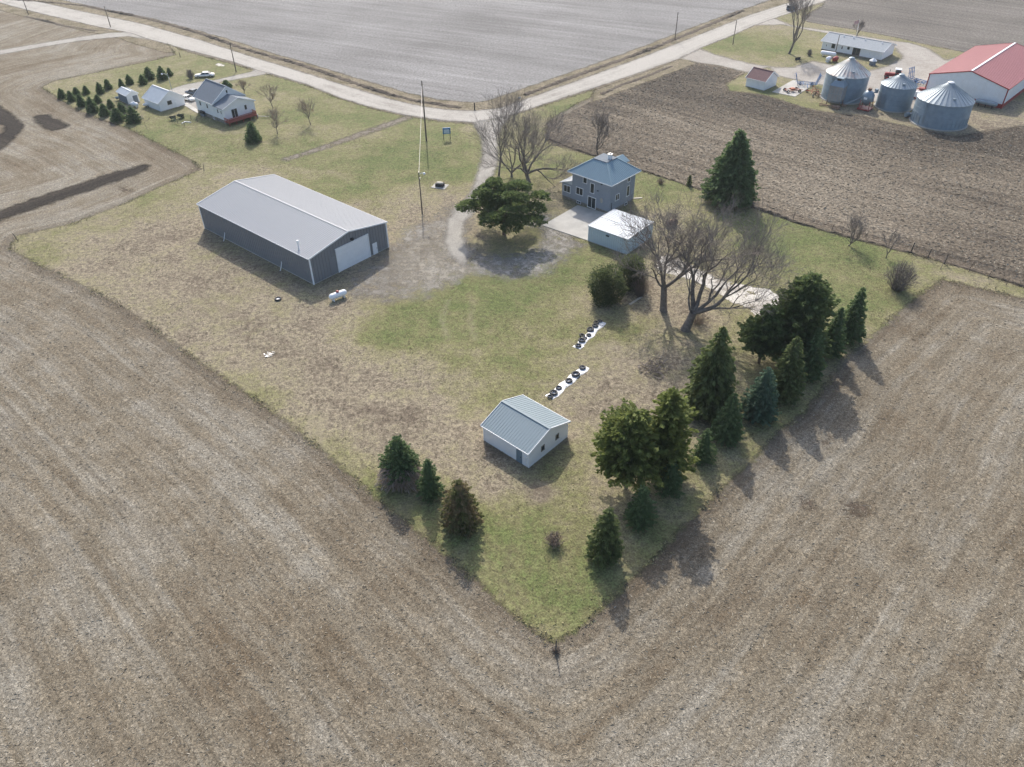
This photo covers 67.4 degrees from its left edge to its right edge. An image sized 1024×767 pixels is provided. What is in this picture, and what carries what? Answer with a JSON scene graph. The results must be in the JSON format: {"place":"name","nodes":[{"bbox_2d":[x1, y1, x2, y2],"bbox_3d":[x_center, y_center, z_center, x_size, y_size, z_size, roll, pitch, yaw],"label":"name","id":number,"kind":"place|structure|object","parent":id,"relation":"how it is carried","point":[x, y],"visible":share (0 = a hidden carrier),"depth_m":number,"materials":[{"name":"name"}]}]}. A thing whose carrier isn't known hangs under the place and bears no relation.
{"place":"outdoors","nodes":[
{"label":"outdoors","id":0,"kind":"place"},
{"bbox_2d":[24,16,96,30],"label":"dirt bank","id":1,"kind":"structure","parent":0,"point":[48,21],"depth_m":265.24,"materials":[{"name":"soil"}]},
{"bbox_2d":[17,0,461,108],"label":"dirt bank","id":2,"kind":"structure","parent":0,"point":[371,88],"depth_m":230.42,"materials":[{"name":"soil"}]},
{"bbox_2d":[283,115,411,159],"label":"dirt track","id":3,"kind":"structure","parent":0,"point":[366,132],"depth_m":179.12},
{"bbox_2d":[0,0,825,121],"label":"gravel road","id":4,"kind":"structure","parent":0,"point":[669,54],"depth_m":226.69,"materials":[{"name":"grey gravel"}]},
{"bbox_2d":[66,0,767,101],"bbox_3d":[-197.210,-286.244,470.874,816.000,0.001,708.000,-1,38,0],"label":"field","id":5,"kind":"structure","parent":0,"point":[462,50],"depth_m":252.66,"materials":[{"name":"grey soil"}]},
{"bbox_2d":[350,205,582,300],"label":"yard gravel","id":6,"kind":"structure","parent":0,"point":[383,282],"depth_m":131.30,"materials":[{"name":"grey gravel"}]},
{"bbox_2d":[445,115,508,262],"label":"driveway","id":7,"kind":"structure","parent":0,"point":[458,250],"depth_m":146.32,"materials":[{"name":"grey gravel"}]},
{"bbox_2d":[0,0,1023,766],"bbox_3d":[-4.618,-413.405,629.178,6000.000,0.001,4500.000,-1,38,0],"label":"ground","id":8,"kind":"structure","parent":0,"point":[36,160],"depth_m":79.80,"materials":[{"name":"brown soil"}]},
{"bbox_2d":[0,106,23,149],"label":"ploughed turn","id":9,"kind":"object","parent":8,"relation":"on","point":[12,124],"visible":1,"depth_m":185.88,"materials":[{"name":"soil"}]},
{"bbox_2d":[33,114,68,130],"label":"ploughed patch","id":10,"kind":"object","parent":8,"relation":"on","point":[47,121],"visible":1,"depth_m":188.27,"materials":[{"name":"soil"}]},
{"bbox_2d":[0,32,145,53],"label":"field lane","id":11,"kind":"structure","parent":8,"relation":"on","point":[90,37],"depth_m":247.99,"materials":[{"name":"beige gravel"}]},
{"bbox_2d":[0,164,148,218],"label":"ploughed strip","id":12,"kind":"object","parent":8,"relation":"on","point":[54,196],"visible":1,"depth_m":156.47,"materials":[{"name":"black soil"}]},
{"bbox_2d":[0,3,182,52],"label":"road verge","id":13,"kind":"structure","parent":8,"relation":"on","point":[156,45],"depth_m":260.89,"materials":[{"name":"green plant"}]},
{"bbox_2d":[35,0,788,110],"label":"road verge","id":14,"kind":"structure","parent":8,"relation":"on","point":[468,106],"depth_m":227.26,"materials":[{"name":"green plant"}]},
{"bbox_2d":[0,237,1023,766],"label":"maize stalks","id":15,"kind":"object","parent":8,"relation":"on","point":[482,593],"visible":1,"depth_m":77.79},
{"bbox_2d":[592,60,694,100],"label":"ditch verge","id":16,"kind":"structure","parent":8,"relation":"on","point":[677,65],"depth_m":211.54,"materials":[{"name":"beige plant"}]},
{"bbox_2d":[745,67,778,90],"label":"pump shed","id":17,"kind":"structure","parent":8,"relation":"on","point":[761,79],"depth_m":203.01,"materials":[{"name":"white"}]},
{"bbox_2d":[821,32,896,60],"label":"ranch house","id":18,"kind":"structure","parent":8,"relation":"on","point":[867,48],"depth_m":225.71,"materials":[{"name":"white"}]},
{"bbox_2d":[7,44,1023,642],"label":"lawn","id":19,"kind":"structure","parent":0,"point":[515,517],"depth_m":119.22,"materials":[{"name":"green plant"}]},
{"bbox_2d":[75,94,85,106],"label":"spruce tree","id":20,"kind":"object","parent":19,"relation":"on","point":[80,100],"visible":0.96,"depth_m":196.21,"materials":[{"name":"green plant"}]},
{"bbox_2d":[85,97,98,112],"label":"spruce tree","id":21,"kind":"object","parent":19,"relation":"on","point":[91,106],"visible":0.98,"depth_m":192.63,"materials":[{"name":"green plant"}]},
{"bbox_2d":[95,82,104,93],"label":"spruce tree","id":22,"kind":"object","parent":19,"relation":"on","point":[99,89],"visible":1,"depth_m":204.59,"materials":[{"name":"green plant"}]},
{"bbox_2d":[97,103,110,116],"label":"spruce tree","id":23,"kind":"object","parent":19,"relation":"on","point":[104,110],"visible":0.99,"depth_m":190.57,"materials":[{"name":"green plant"}]},
{"bbox_2d":[109,107,125,122],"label":"spruce tree","id":24,"kind":"object","parent":19,"relation":"on","point":[116,115],"visible":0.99,"depth_m":187.49,"materials":[{"name":"green plant"}]},
{"bbox_2d":[116,86,139,104],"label":"shed","id":25,"kind":"structure","parent":19,"relation":"on","point":[128,96],"depth_m":198.28,"materials":[{"name":"white"}]},
{"bbox_2d":[124,106,141,123],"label":"spruce tree","id":26,"kind":"object","parent":19,"relation":"on","point":[131,115],"visible":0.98,"depth_m":186.48,"materials":[{"name":"green plant"}]},
{"bbox_2d":[142,67,155,79],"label":"spruce tree","id":27,"kind":"object","parent":19,"relation":"on","point":[149,74],"visible":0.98,"depth_m":214.04,"materials":[{"name":"green plant"}]},
{"bbox_2d":[156,66,167,79],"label":"spruce tree","id":28,"kind":"object","parent":19,"relation":"on","point":[159,76],"visible":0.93,"depth_m":213.57,"materials":[{"name":"green plant"}]},
{"bbox_2d":[141,85,184,111],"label":"neighbour garage","id":29,"kind":"structure","parent":19,"relation":"on","point":[157,98],"depth_m":194.54,"materials":[{"name":"white"}]},
{"bbox_2d":[194,71,214,77],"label":"parked car","id":30,"kind":"object","parent":19,"relation":"on","point":[205,73],"visible":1,"depth_m":215.33,"materials":[{"name":"white paint"}]},
{"bbox_2d":[170,69,270,108],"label":"neighbour drive","id":31,"kind":"structure","parent":19,"relation":"on","point":[186,87],"depth_m":211.55,"materials":[{"name":"grey gravel"}]},
{"bbox_2d":[192,78,256,126],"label":"neighbour house","id":32,"kind":"structure","parent":19,"relation":"on","point":[222,103],"depth_m":187.25,"materials":[{"name":"white"}]},
{"bbox_2d":[243,122,261,143],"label":"spruce tree","id":33,"kind":"object","parent":19,"relation":"on","point":[253,134],"visible":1,"depth_m":175.56,"materials":[{"name":"green plant"}]},
{"bbox_2d":[256,83,278,107],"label":"leafless sapling","id":34,"kind":"object","parent":19,"relation":"on","point":[272,94],"visible":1,"depth_m":192.85,"materials":[{"name":"brown plant"}]},
{"bbox_2d":[264,105,288,133],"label":"leafless sapling","id":35,"kind":"object","parent":19,"relation":"on","point":[273,118],"visible":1,"depth_m":178.68,"materials":[{"name":"brown plant"}]},
{"bbox_2d":[196,174,388,284],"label":"machine shed","id":36,"kind":"structure","parent":19,"relation":"on","point":[308,235],"depth_m":133.13,"materials":[{"name":"metal"}]},
{"bbox_2d":[336,235,369,271],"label":"overhead door","id":37,"kind":"structure","parent":36,"relation":"in","point":[357,251],"depth_m":130.60,"materials":[{"name":"white paint"}]},
{"bbox_2d":[295,97,316,123],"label":"leafless sapling","id":38,"kind":"object","parent":19,"relation":"on","point":[303,107],"visible":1,"depth_m":182.74,"materials":[{"name":"brown plant"}]},
{"bbox_2d":[329,289,346,301],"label":"propane tank","id":39,"kind":"object","parent":19,"relation":"on","point":[337,294],"visible":1,"depth_m":122.30,"materials":[{"name":"white metal"}]},
{"bbox_2d":[374,434,422,496],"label":"spruce tree","id":40,"kind":"object","parent":19,"relation":"on","point":[399,464],"visible":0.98,"depth_m":88.61,"materials":[{"name":"green plant"}]},
{"bbox_2d":[421,80,426,140],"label":"utility pole","id":41,"kind":"object","parent":19,"relation":"on","point":[424,112],"visible":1,"depth_m":172.29,"materials":[{"name":"brown wood"}]},
{"bbox_2d":[415,458,445,504],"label":"spruce tree","id":42,"kind":"object","parent":19,"relation":"on","point":[429,486],"visible":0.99,"depth_m":87.29,"materials":[{"name":"green plant"}]},
{"bbox_2d":[431,181,448,189],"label":"well pit","id":43,"kind":"object","parent":19,"relation":"on","point":[440,185],"visible":1,"depth_m":156.22,"materials":[{"name":"concrete"}]},
{"bbox_2d":[437,478,484,540],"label":"spruce tree","id":44,"kind":"object","parent":19,"relation":"on","point":[462,514],"visible":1,"depth_m":82.93,"materials":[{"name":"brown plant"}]},
{"bbox_2d":[454,176,551,234],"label":"pine tree","id":45,"kind":"object","parent":19,"relation":"on","point":[499,202],"visible":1,"depth_m":134.17,"materials":[{"name":"green plant"}]},
{"bbox_2d":[475,76,535,175],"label":"leafless tree","id":46,"kind":"object","parent":19,"relation":"on","point":[502,114],"visible":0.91,"depth_m":152.19,"materials":[{"name":"brown plant"}]},
{"bbox_2d":[466,101,553,176],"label":"leafless tree","id":47,"kind":"object","parent":19,"relation":"on","point":[514,144],"visible":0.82,"depth_m":156.07,"materials":[{"name":"brown plant"}]},
{"bbox_2d":[465,216,580,276],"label":"rock loop","id":48,"kind":"object","parent":19,"relation":"on","point":[545,258],"visible":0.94,"depth_m":132.95,"materials":[{"name":"grey gravel"}]},
{"bbox_2d":[480,395,570,467],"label":"garden shed","id":49,"kind":"structure","parent":19,"relation":"on","point":[524,430],"depth_m":94.09,"materials":[{"name":"white metal"}]},
{"bbox_2d":[476,96,585,186],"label":"leafless tree","id":50,"kind":"object","parent":19,"relation":"on","point":[526,171],"visible":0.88,"depth_m":151.26,"materials":[{"name":"grey plant"}]},
{"bbox_2d":[543,529,563,547],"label":"leafless shrub","id":51,"kind":"object","parent":19,"relation":"on","point":[554,541],"visible":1,"depth_m":82.94,"materials":[{"name":"plant"}]},
{"bbox_2d":[545,367,588,398],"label":"plastic strip","id":52,"kind":"object","parent":19,"relation":"on","point":[563,384],"visible":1,"depth_m":105.62,"materials":[{"name":"white plastic"}]},
{"bbox_2d":[542,205,605,240],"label":"concrete pad","id":53,"kind":"object","parent":19,"relation":"on","point":[576,221],"visible":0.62,"depth_m":143.72,"materials":[{"name":"grey concrete"}]},
{"bbox_2d":[573,322,605,348],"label":"plastic strip","id":54,"kind":"object","parent":19,"relation":"on","point":[596,329],"visible":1,"depth_m":114.68,"materials":[{"name":"white plastic"}]},
{"bbox_2d":[560,152,641,212],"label":"farmhouse","id":55,"kind":"object","parent":19,"relation":"on","point":[604,182],"visible":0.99,"depth_m":145.71,"materials":[{"name":"blue"}]},
{"bbox_2d":[587,196,595,209],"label":"patio door","id":56,"kind":"structure","parent":55,"relation":"in","point":[591,202],"depth_m":147.58,"materials":[{"name":"white paint"}]},
{"bbox_2d":[583,506,624,568],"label":"cedar tree","id":57,"kind":"object","parent":19,"relation":"on","point":[604,543],"visible":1,"depth_m":79.40,"materials":[{"name":"green plant"}]},
{"bbox_2d":[585,261,629,307],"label":"yew bush","id":58,"kind":"object","parent":19,"relation":"on","point":[605,287],"visible":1,"depth_m":119.15,"materials":[{"name":"green plant"}]},
{"bbox_2d":[588,209,652,254],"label":"steel garage","id":59,"kind":"structure","parent":19,"relation":"on","point":[602,232],"depth_m":135.51,"materials":[{"name":"white metal"}]},
{"bbox_2d":[588,397,668,493],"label":"pine tree","id":60,"kind":"object","parent":19,"relation":"on","point":[628,454],"visible":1,"depth_m":84.54,"materials":[{"name":"green plant"}]},
{"bbox_2d":[617,251,648,292],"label":"yew bush","id":61,"kind":"object","parent":19,"relation":"on","point":[628,272],"visible":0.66,"depth_m":122.49,"materials":[{"name":"green plant"}]},
{"bbox_2d":[622,484,658,532],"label":"spruce tree","id":62,"kind":"object","parent":19,"relation":"on","point":[638,514],"visible":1,"depth_m":83.50,"materials":[{"name":"green plant"}]},
{"bbox_2d":[631,268,650,296],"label":"leafless shrub","id":63,"kind":"object","parent":19,"relation":"on","point":[640,292],"visible":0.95,"depth_m":121.62,"materials":[{"name":"plant"}]},
{"bbox_2d":[637,356,672,378],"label":"brush pile","id":64,"kind":"object","parent":19,"relation":"on","point":[655,368],"visible":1,"depth_m":107.78,"materials":[{"name":"brown wood"}]},
{"bbox_2d":[653,461,684,498],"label":"spruce tree","id":65,"kind":"object","parent":19,"relation":"on","point":[672,485],"visible":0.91,"depth_m":87.55,"materials":[{"name":"green plant"}]},
{"bbox_2d":[647,386,700,480],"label":"pine tree","id":66,"kind":"object","parent":19,"relation":"on","point":[672,420],"visible":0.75,"depth_m":85.30,"materials":[{"name":"green plant"}]},
{"bbox_2d":[606,186,774,312],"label":"leafless maple","id":67,"kind":"object","parent":19,"relation":"on","point":[664,286],"visible":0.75,"depth_m":113.07,"materials":[{"name":"grey plant"}]},
{"bbox_2d":[693,313,711,324],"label":"leafless shrub","id":68,"kind":"object","parent":19,"relation":"on","point":[700,321],"visible":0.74,"depth_m":116.26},
{"bbox_2d":[690,428,717,465],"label":"spruce tree","id":69,"kind":"object","parent":19,"relation":"on","point":[703,450],"visible":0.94,"depth_m":91.77,"materials":[{"name":"green plant"}]},
{"bbox_2d":[683,325,742,423],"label":"spruce tree","id":70,"kind":"object","parent":19,"relation":"on","point":[710,388],"visible":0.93,"depth_m":96.09,"materials":[{"name":"green plant"}]},
{"bbox_2d":[657,256,780,314],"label":"broken slab","id":71,"kind":"structure","parent":19,"relation":"on","point":[733,297],"depth_m":123.69,"materials":[{"name":"concrete"}]},
{"bbox_2d":[639,184,806,332],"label":"leafless maple","id":72,"kind":"object","parent":19,"relation":"on","point":[695,309],"visible":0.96,"depth_m":108.15,"materials":[{"name":"grey plant"}]},
{"bbox_2d":[710,392,745,447],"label":"spruce tree","id":73,"kind":"object","parent":19,"relation":"on","point":[724,426],"visible":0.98,"depth_m":93.74,"materials":[{"name":"green plant"}]},
{"bbox_2d":[698,128,760,209],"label":"spruce tree","id":74,"kind":"object","parent":19,"relation":"on","point":[732,170],"visible":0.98,"depth_m":144.47,"materials":[{"name":"green plant"}]},
{"bbox_2d":[739,367,781,426],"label":"spruce tree","id":75,"kind":"object","parent":19,"relation":"on","point":[760,399],"visible":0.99,"depth_m":96.87,"materials":[{"name":"green plant"}]},
{"bbox_2d":[736,303,791,363],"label":"pine tree","id":76,"kind":"object","parent":19,"relation":"on","point":[756,335],"visible":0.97,"depth_m":104.31,"materials":[{"name":"green plant"}]},
{"bbox_2d":[773,336,807,405],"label":"spruce tree","id":77,"kind":"object","parent":19,"relation":"on","point":[788,373],"visible":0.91,"depth_m":99.02,"materials":[{"name":"green plant"}]},
{"bbox_2d":[769,270,841,369],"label":"pine tree","id":78,"kind":"object","parent":19,"relation":"on","point":[808,305],"visible":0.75,"depth_m":102.77,"materials":[{"name":"green plant"}]},
{"bbox_2d":[800,327,826,382],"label":"spruce tree","id":79,"kind":"object","parent":19,"relation":"on","point":[812,356],"visible":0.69,"depth_m":103.23,"materials":[{"name":"green plant"}]},
{"bbox_2d":[824,307,848,358],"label":"spruce tree","id":80,"kind":"object","parent":19,"relation":"on","point":[836,325],"visible":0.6,"depth_m":107.34,"materials":[{"name":"green plant"}]},
{"bbox_2d":[830,209,871,245],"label":"leafless sapling","id":81,"kind":"object","parent":19,"relation":"on","point":[856,225],"visible":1,"depth_m":133.26,"materials":[{"name":"grey plant"}]},
{"bbox_2d":[841,287,867,344],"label":"spruce tree","id":82,"kind":"object","parent":19,"relation":"on","point":[854,322],"visible":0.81,"depth_m":109.79,"materials":[{"name":"green plant"}]},
{"bbox_2d":[880,227,912,257],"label":"leafless sapling","id":83,"kind":"object","parent":19,"relation":"on","point":[896,237],"visible":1,"depth_m":130.64,"materials":[{"name":"brown plant"}]},
{"bbox_2d":[882,257,919,291],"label":"leafless shrub","id":84,"kind":"object","parent":19,"relation":"on","point":[900,280],"visible":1,"depth_m":122.20,"materials":[{"name":"plant"}]},
{"bbox_2d":[793,213,1021,284],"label":"wire fence","id":85,"kind":"object","parent":19,"relation":"on","point":[912,247],"visible":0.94,"depth_m":131.07,"materials":[{"name":"brown metal"}]},
{"bbox_2d":[524,10,744,95],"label":"dirt bank","id":86,"kind":"structure","parent":0,"point":[576,75],"depth_m":228.01,"materials":[{"name":"soil"}]},
{"bbox_2d":[600,66,672,94],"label":"dirt bank","id":87,"kind":"structure","parent":0,"point":[630,81],"depth_m":209.92,"materials":[{"name":"soil"}]},
{"bbox_2d":[544,62,1023,283],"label":"tilled field","id":88,"kind":"structure","parent":0,"point":[982,176],"depth_m":165.46,"materials":[{"name":"brown soil"}]},
{"bbox_2d":[590,107,622,153],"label":"leafless tree","id":89,"kind":"object","parent":88,"relation":"on","point":[601,123],"visible":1,"depth_m":165.91,"materials":[{"name":"brown plant"}]},
{"bbox_2d":[545,137,1023,287],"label":"dirt bank","id":90,"kind":"structure","parent":0,"point":[821,229],"depth_m":140.26,"materials":[{"name":"soil"}]},
{"bbox_2d":[681,18,953,109],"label":"farmyard gravel","id":91,"kind":"structure","parent":0,"point":[925,62],"depth_m":219.58,"materials":[{"name":"grey gravel"}]},
{"bbox_2d":[819,57,870,104],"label":"grain bin","id":92,"kind":"object","parent":91,"relation":"on","point":[855,72],"visible":0.72,"depth_m":191.59,"materials":[{"name":"metal"}]},
{"bbox_2d":[884,68,901,78],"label":"tractor","id":93,"kind":"object","parent":91,"relation":"on","point":[898,71],"visible":0.66,"depth_m":207.94,"materials":[{"name":"red metal"}]},
{"bbox_2d":[874,73,917,112],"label":"grain bin","id":94,"kind":"object","parent":91,"relation":"on","point":[896,93],"visible":1,"depth_m":187.18,"materials":[{"name":"metal"}]},
{"bbox_2d":[908,66,926,84],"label":"farm implement","id":95,"kind":"object","parent":91,"relation":"on","point":[916,80],"visible":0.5,"depth_m":205.81,"materials":[{"name":"grey paint"}]},
{"bbox_2d":[925,42,1023,108],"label":"red roof barn","id":96,"kind":"structure","parent":91,"relation":"on","point":[993,72],"depth_m":194.75,"materials":[{"name":"white"}]},
{"bbox_2d":[679,3,1023,134],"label":"farmyard grass","id":97,"kind":"structure","parent":0,"point":[766,45],"depth_m":224.79,"materials":[{"name":"plant"}]},
{"bbox_2d":[773,80,811,96],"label":"implement pad","id":98,"kind":"object","parent":97,"relation":"on","point":[792,83],"visible":0.77,"depth_m":203.50,"materials":[{"name":"concrete"}]},
{"bbox_2d":[794,73,821,87],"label":"farm implement","id":99,"kind":"object","parent":98,"relation":"on","point":[812,83],"visible":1,"depth_m":204.40,"materials":[{"name":"grey paint"}]},
{"bbox_2d":[786,0,814,53],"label":"leafless tree","id":100,"kind":"object","parent":97,"relation":"on","point":[792,3],"visible":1,"depth_m":221.93,"materials":[{"name":"grey plant"}]},
{"bbox_2d":[819,76,848,109],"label":"grain dryer","id":101,"kind":"object","parent":97,"relation":"on","point":[838,86],"visible":1,"depth_m":190.44,"materials":[{"name":"metal"}]},
{"bbox_2d":[857,88,874,111],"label":"hopper tank","id":102,"kind":"object","parent":97,"relation":"on","point":[868,96],"visible":1,"depth_m":188.47,"materials":[{"name":"metal"}]},
{"bbox_2d":[909,81,974,131],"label":"grain bin","id":103,"kind":"object","parent":97,"relation":"on","point":[947,106],"visible":1,"depth_m":177.50,"materials":[{"name":"metal"}]},
{"bbox_2d":[975,98,997,108],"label":"storage tank","id":104,"kind":"object","parent":97,"relation":"on","point":[986,102],"visible":1,"depth_m":189.93,"materials":[{"name":"metal"}]},
{"bbox_2d":[845,501,865,515],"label":"bare soil","id":105,"kind":"structure","parent":0,"point":[861,507],"depth_m":87.14,"materials":[{"name":"brown soil"}]},
{"bbox_2d":[803,0,1023,51],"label":"field","id":106,"kind":"structure","parent":0,"point":[963,25],"depth_m":259.61,"materials":[{"name":"soil"}]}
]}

